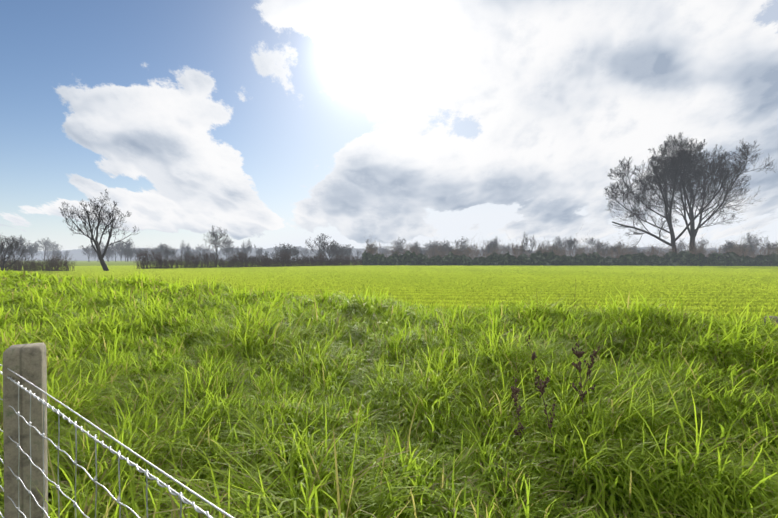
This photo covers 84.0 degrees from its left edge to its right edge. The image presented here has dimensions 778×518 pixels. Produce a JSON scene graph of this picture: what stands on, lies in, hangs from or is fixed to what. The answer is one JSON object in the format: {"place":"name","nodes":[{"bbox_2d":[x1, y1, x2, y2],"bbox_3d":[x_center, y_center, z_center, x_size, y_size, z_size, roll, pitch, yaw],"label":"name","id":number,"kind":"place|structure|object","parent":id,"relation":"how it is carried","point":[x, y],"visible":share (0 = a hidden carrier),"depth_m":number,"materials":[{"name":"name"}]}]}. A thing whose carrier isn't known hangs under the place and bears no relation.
{"place":"outdoors","nodes":[
{"label":"outdoors","id":0,"kind":"place"},
{"bbox_2d":[3,342,47,517],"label":"concrete fence post","id":1,"kind":"object","parent":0,"point":[28,362],"visible":1,"depth_m":1.70,"materials":[{"name":"grey concrete"}]},
{"bbox_2d":[0,265,777,320],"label":"field","id":2,"kind":"structure","parent":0,"point":[707,288],"depth_m":31.32,"materials":[{"name":"green plant"}]},
{"bbox_2d":[0,269,427,335],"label":"grass","id":3,"kind":"structure","parent":2,"relation":"on","point":[20,307],"depth_m":11.14,"materials":[{"name":"green plant"}]},
{"bbox_2d":[132,245,363,268],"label":"bare hedge","id":4,"kind":"object","parent":2,"relation":"on","point":[233,261],"visible":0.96,"depth_m":86.80,"materials":[{"name":"brown plant"}]},
{"bbox_2d":[0,261,777,516],"bbox_3d":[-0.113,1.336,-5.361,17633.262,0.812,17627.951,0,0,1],"label":"ground","id":5,"kind":"structure","parent":0,"point":[109,263],"depth_m":136.88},
{"bbox_2d":[0,233,32,271],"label":"tree","id":6,"kind":"object","parent":5,"relation":"on","point":[11,247],"visible":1,"depth_m":57.91,"materials":[{"name":"grey plant"}]},
{"bbox_2d":[8,235,30,260],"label":"tree","id":7,"kind":"object","parent":5,"relation":"on","point":[21,241],"visible":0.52,"depth_m":260.42,"materials":[{"name":"grey plant"}]},
{"bbox_2d":[22,243,38,258],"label":"tree","id":8,"kind":"object","parent":5,"relation":"on","point":[30,246],"visible":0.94,"depth_m":248.93,"materials":[{"name":"grey plant"}]},
{"bbox_2d":[30,243,40,261],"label":"tree","id":9,"kind":"object","parent":5,"relation":"on","point":[34,251],"visible":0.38,"depth_m":288.74,"materials":[{"name":"grey plant"}]},
{"bbox_2d":[0,253,76,270],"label":"bare hedge","id":10,"kind":"object","parent":5,"relation":"on","point":[51,264],"visible":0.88,"depth_m":59.72,"materials":[{"name":"brown plant"}]},
{"bbox_2d":[34,238,53,258],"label":"tree","id":11,"kind":"object","parent":5,"relation":"on","point":[46,243],"visible":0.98,"depth_m":292.51,"materials":[{"name":"grey plant"}]},
{"bbox_2d":[48,241,61,255],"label":"tree","id":12,"kind":"object","parent":5,"relation":"on","point":[55,246],"visible":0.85,"depth_m":300.48,"materials":[{"name":"grey plant"}]},
{"bbox_2d":[0,268,133,295],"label":"grass","id":13,"kind":"structure","parent":5,"relation":"on","point":[14,280],"depth_m":19.31,"materials":[{"name":"green plant"}]},
{"bbox_2d":[79,245,94,261],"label":"tree","id":14,"kind":"object","parent":5,"relation":"on","point":[88,250],"visible":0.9,"depth_m":243.65,"materials":[{"name":"grey plant"}]},
{"bbox_2d":[89,241,105,261],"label":"tree","id":15,"kind":"object","parent":5,"relation":"on","point":[103,246],"visible":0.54,"depth_m":268.14,"materials":[{"name":"grey plant"}]},
{"bbox_2d":[59,189,139,270],"bbox_3d":[-40.632,-4.019,61.074,8.546,12.300,9.436,0,0,37],"label":"tree","id":16,"kind":"object","parent":5,"relation":"on","point":[99,218],"visible":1,"depth_m":60.89,"materials":[{"name":"grey plant"}]},
{"bbox_2d":[101,246,110,260],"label":"tree","id":17,"kind":"object","parent":5,"relation":"on","point":[107,251],"visible":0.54,"depth_m":266.68,"materials":[{"name":"grey plant"}]},
{"bbox_2d":[106,239,125,261],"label":"tree","id":18,"kind":"object","parent":5,"relation":"on","point":[117,247],"visible":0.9,"depth_m":256.94,"materials":[{"name":"grey plant"}]},
{"bbox_2d":[0,364,233,517],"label":"fence wire","id":19,"kind":"object","parent":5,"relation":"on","point":[147,474],"visible":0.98,"depth_m":1.21,"materials":[{"name":"silver metal"}]},
{"bbox_2d":[120,239,133,261],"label":"tree","id":20,"kind":"object","parent":5,"relation":"on","point":[126,245],"visible":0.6,"depth_m":276.41,"materials":[{"name":"grey plant"}]},
{"bbox_2d":[123,247,132,257],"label":"tree","id":21,"kind":"object","parent":5,"relation":"on","point":[128,250],"visible":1,"depth_m":217.96,"materials":[{"name":"grey plant"}]},
{"bbox_2d":[135,247,149,257],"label":"tree","id":22,"kind":"object","parent":5,"relation":"on","point":[146,251],"visible":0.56,"depth_m":226.38,"materials":[{"name":"grey plant"}]},
{"bbox_2d":[157,247,171,259],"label":"tree","id":23,"kind":"object","parent":5,"relation":"on","point":[161,249],"visible":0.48,"depth_m":292.10,"materials":[{"name":"grey plant"}]},
{"bbox_2d":[158,243,177,258],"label":"tree","id":24,"kind":"object","parent":5,"relation":"on","point":[167,251],"visible":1,"depth_m":150.12,"materials":[{"name":"grey plant"}]},
{"bbox_2d":[180,240,190,253],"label":"tree","id":25,"kind":"object","parent":5,"relation":"on","point":[187,247],"visible":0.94,"depth_m":251.55,"materials":[{"name":"grey plant"}]},
{"bbox_2d":[194,245,203,253],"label":"tree","id":26,"kind":"object","parent":5,"relation":"on","point":[199,248],"visible":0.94,"depth_m":342.33,"materials":[{"name":"grey plant"}]},
{"bbox_2d":[203,225,230,257],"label":"tree","id":27,"kind":"object","parent":5,"relation":"on","point":[214,234],"visible":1,"depth_m":136.15,"materials":[{"name":"grey plant"}]},
{"bbox_2d":[218,237,233,259],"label":"tree","id":28,"kind":"object","parent":5,"relation":"on","point":[228,244],"visible":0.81,"depth_m":258.46,"materials":[{"name":"grey plant"}]},
{"bbox_2d":[221,246,235,260],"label":"tree","id":29,"kind":"object","parent":5,"relation":"on","point":[229,251],"visible":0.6,"depth_m":263.74,"materials":[{"name":"grey plant"}]},
{"bbox_2d":[241,240,252,255],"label":"tree","id":30,"kind":"object","parent":5,"relation":"on","point":[244,248],"visible":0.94,"depth_m":272.17,"materials":[{"name":"grey plant"}]},
{"bbox_2d":[255,247,263,255],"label":"tree","id":31,"kind":"object","parent":5,"relation":"on","point":[258,251],"visible":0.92,"depth_m":302.36,"materials":[{"name":"grey plant"}]},
{"bbox_2d":[275,244,283,261],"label":"tree","id":32,"kind":"object","parent":5,"relation":"on","point":[278,249],"visible":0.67,"depth_m":207.47,"materials":[{"name":"grey plant"}]},
{"bbox_2d":[282,243,299,258],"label":"tree","id":33,"kind":"object","parent":5,"relation":"on","point":[285,248],"visible":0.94,"depth_m":143.61,"materials":[{"name":"grey plant"}]},
{"bbox_2d":[300,249,311,256],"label":"tree","id":34,"kind":"object","parent":5,"relation":"on","point":[305,250],"visible":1,"depth_m":356.74,"materials":[{"name":"grey plant"}]},
{"bbox_2d":[305,233,329,253],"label":"tree","id":35,"kind":"object","parent":5,"relation":"on","point":[319,240],"visible":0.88,"depth_m":214.80,"materials":[{"name":"grey plant"}]},
{"bbox_2d":[319,239,339,259],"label":"tree","id":36,"kind":"object","parent":5,"relation":"on","point":[333,247],"visible":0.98,"depth_m":136.39,"materials":[{"name":"grey plant"}]},
{"bbox_2d":[332,248,342,255],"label":"tree","id":37,"kind":"object","parent":5,"relation":"on","point":[340,252],"visible":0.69,"depth_m":186.68,"materials":[{"name":"grey plant"}]},
{"bbox_2d":[345,244,352,254],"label":"tree","id":38,"kind":"object","parent":5,"relation":"on","point":[348,248],"visible":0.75,"depth_m":229.24,"materials":[{"name":"grey plant"}]},
{"bbox_2d":[366,240,377,252],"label":"tree","id":39,"kind":"object","parent":5,"relation":"on","point":[369,246],"visible":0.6,"depth_m":159.68,"materials":[{"name":"grey plant"}]},
{"bbox_2d":[378,246,389,255],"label":"tree","id":40,"kind":"object","parent":5,"relation":"on","point":[385,250],"visible":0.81,"depth_m":324.49,"materials":[{"name":"grey plant"}]},
{"bbox_2d":[0,246,775,260],"bbox_3d":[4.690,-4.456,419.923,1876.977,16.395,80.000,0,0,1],"label":"woodland band","id":41,"kind":"object","parent":5,"relation":"on","point":[77,254],"visible":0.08,"depth_m":427.88,"materials":[{"name":"plant"}]},
{"bbox_2d":[0,325,777,517],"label":"grass","id":42,"kind":"structure","parent":5,"relation":"on","point":[325,448],"depth_m":2.88,"materials":[{"name":"green plant"}]},
{"bbox_2d":[526,335,556,460],"bbox_3d":[1.079,1.025,3.034,0.222,0.976,0.145,0,0,17],"label":"dock stalk","id":43,"kind":"object","parent":42,"relation":"on","point":[541,387],"visible":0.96,"depth_m":3.01,"materials":[{"name":"brown plant"}]},
{"bbox_2d":[570,338,595,415],"bbox_3d":[1.445,1.017,3.264,0.110,0.837,0.191,0,0,-25],"label":"dock stalk","id":44,"kind":"object","parent":42,"relation":"on","point":[578,354],"visible":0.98,"depth_m":3.28,"materials":[{"name":"brown plant"}]},
{"bbox_2d":[0,279,777,413],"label":"grass","id":45,"kind":"structure","parent":5,"relation":"on","point":[340,327],"depth_m":5.67,"materials":[{"name":"green plant"}]},
{"bbox_2d":[390,237,405,252],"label":"tree","id":46,"kind":"object","parent":5,"relation":"on","point":[400,242],"visible":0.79,"depth_m":223.63,"materials":[{"name":"grey plant"}]},
{"bbox_2d":[424,240,435,256],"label":"tree","id":47,"kind":"object","parent":5,"relation":"on","point":[429,246],"visible":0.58,"depth_m":273.42,"materials":[{"name":"grey plant"}]},
{"bbox_2d":[425,240,440,253],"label":"tree","id":48,"kind":"object","parent":5,"relation":"on","point":[432,244],"visible":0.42,"depth_m":246.92,"materials":[{"name":"grey plant"}]},
{"bbox_2d":[437,244,445,256],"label":"tree","id":49,"kind":"object","parent":5,"relation":"on","point":[442,250],"visible":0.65,"depth_m":229.01,"materials":[{"name":"grey plant"}]},
{"bbox_2d":[437,240,453,253],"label":"tree","id":50,"kind":"object","parent":5,"relation":"on","point":[446,245],"visible":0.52,"depth_m":255.42,"materials":[{"name":"grey plant"}]},
{"bbox_2d":[452,236,468,252],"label":"tree","id":51,"kind":"object","parent":5,"relation":"on","point":[461,244],"visible":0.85,"depth_m":241.02,"materials":[{"name":"grey plant"}]},
{"bbox_2d":[483,237,500,252],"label":"tree","id":52,"kind":"object","parent":5,"relation":"on","point":[494,244],"visible":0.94,"depth_m":201.98,"materials":[{"name":"grey plant"}]},
{"bbox_2d":[500,244,510,253],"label":"tree","id":53,"kind":"object","parent":5,"relation":"on","point":[508,246],"visible":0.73,"depth_m":281.25,"materials":[{"name":"grey plant"}]},
{"bbox_2d":[510,376,523,443],"bbox_3d":[0.903,1.165,3.074,0.144,0.674,0.089,0,0,-41],"label":"dock stalk","id":54,"kind":"object","parent":5,"relation":"on","point":[515,391],"visible":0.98,"depth_m":3.06,"materials":[{"name":"brown plant"}]},
{"bbox_2d":[511,245,529,255],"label":"tree","id":55,"kind":"object","parent":5,"relation":"on","point":[520,250],"visible":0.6,"depth_m":147.92,"materials":[{"name":"grey plant"}]},
{"bbox_2d":[521,231,536,254],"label":"tree","id":56,"kind":"object","parent":5,"relation":"on","point":[530,244],"visible":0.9,"depth_m":169.26,"materials":[{"name":"grey plant"}]},
{"bbox_2d":[538,241,548,251],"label":"tree","id":57,"kind":"object","parent":5,"relation":"on","point":[543,245],"visible":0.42,"depth_m":257.40,"materials":[{"name":"grey plant"}]},
{"bbox_2d":[551,236,571,254],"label":"tree","id":58,"kind":"object","parent":5,"relation":"on","point":[558,242],"visible":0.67,"depth_m":248.82,"materials":[{"name":"grey plant"}]},
{"bbox_2d":[357,225,777,260],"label":"hedge","id":59,"kind":"object","parent":5,"relation":"on","point":[660,254],"visible":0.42,"depth_m":112.00,"materials":[{"name":"plant"}]},
{"bbox_2d":[361,249,777,265],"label":"evergreen hedge","id":60,"kind":"object","parent":5,"relation":"on","point":[682,258],"visible":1,"depth_m":109.71,"materials":[{"name":"green plant"}]},
{"bbox_2d":[561,237,577,253],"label":"tree","id":61,"kind":"object","parent":5,"relation":"on","point":[569,243],"visible":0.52,"depth_m":273.88,"materials":[{"name":"grey plant"}]},
{"bbox_2d":[562,238,585,255],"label":"tree","id":62,"kind":"object","parent":5,"relation":"on","point":[571,244],"visible":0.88,"depth_m":173.72,"materials":[{"name":"grey plant"}]},
{"bbox_2d":[584,345,599,384],"bbox_3d":[1.801,1.036,3.869,0.112,0.550,0.153,0,0,-12],"label":"dock stalk","id":63,"kind":"object","parent":5,"relation":"on","point":[592,361],"visible":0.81,"depth_m":3.86,"materials":[{"name":"brown plant"}]},
{"bbox_2d":[583,238,608,252],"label":"tree","id":64,"kind":"object","parent":5,"relation":"on","point":[596,245],"visible":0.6,"depth_m":198.77,"materials":[{"name":"grey plant"}]},
{"bbox_2d":[592,239,609,252],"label":"tree","id":65,"kind":"object","parent":5,"relation":"on","point":[597,243],"visible":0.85,"depth_m":193.99,"materials":[{"name":"grey plant"}]},
{"bbox_2d":[605,241,625,256],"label":"tree","id":66,"kind":"object","parent":5,"relation":"on","point":[618,249],"visible":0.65,"depth_m":150.60,"materials":[{"name":"grey plant"}]},
{"bbox_2d":[603,135,749,252],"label":"tree","id":67,"kind":"object","parent":5,"relation":"on","point":[661,163],"visible":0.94,"depth_m":108.86,"materials":[{"name":"grey plant"}]},
{"bbox_2d":[676,237,685,251],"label":"tree","id":68,"kind":"object","parent":5,"relation":"on","point":[679,245],"visible":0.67,"depth_m":268.22,"materials":[{"name":"grey plant"}]},
{"bbox_2d":[695,238,710,252],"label":"tree","id":69,"kind":"object","parent":5,"relation":"on","point":[702,245],"visible":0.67,"depth_m":182.49,"materials":[{"name":"grey plant"}]},
{"bbox_2d":[640,132,776,251],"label":"tree","id":70,"kind":"object","parent":5,"relation":"on","point":[692,230],"visible":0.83,"depth_m":110.45,"materials":[{"name":"grey plant"}]},
{"bbox_2d":[723,240,734,251],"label":"tree","id":71,"kind":"object","parent":5,"relation":"on","point":[725,244],"visible":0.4,"depth_m":171.96,"materials":[{"name":"grey plant"}]},
{"bbox_2d":[726,242,751,253],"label":"tree","id":72,"kind":"object","parent":5,"relation":"on","point":[738,248],"visible":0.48,"depth_m":159.59,"materials":[{"name":"grey plant"}]},
{"bbox_2d":[742,233,769,252],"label":"tree","id":73,"kind":"object","parent":5,"relation":"on","point":[750,241],"visible":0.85,"depth_m":187.26,"materials":[{"name":"grey plant"}]},
{"bbox_2d":[760,243,777,253],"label":"tree","id":74,"kind":"object","parent":5,"relation":"on","point":[774,244],"visible":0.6,"depth_m":143.34,"materials":[{"name":"grey plant"}]},
{"bbox_2d":[764,316,777,325],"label":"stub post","id":75,"kind":"object","parent":5,"relation":"on","point":[774,317],"visible":0.19,"depth_m":5.63,"materials":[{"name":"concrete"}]},
{"bbox_2d":[0,0,777,250],"label":"sky","id":76,"kind":"structure","parent":0,"point":[268,123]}
]}

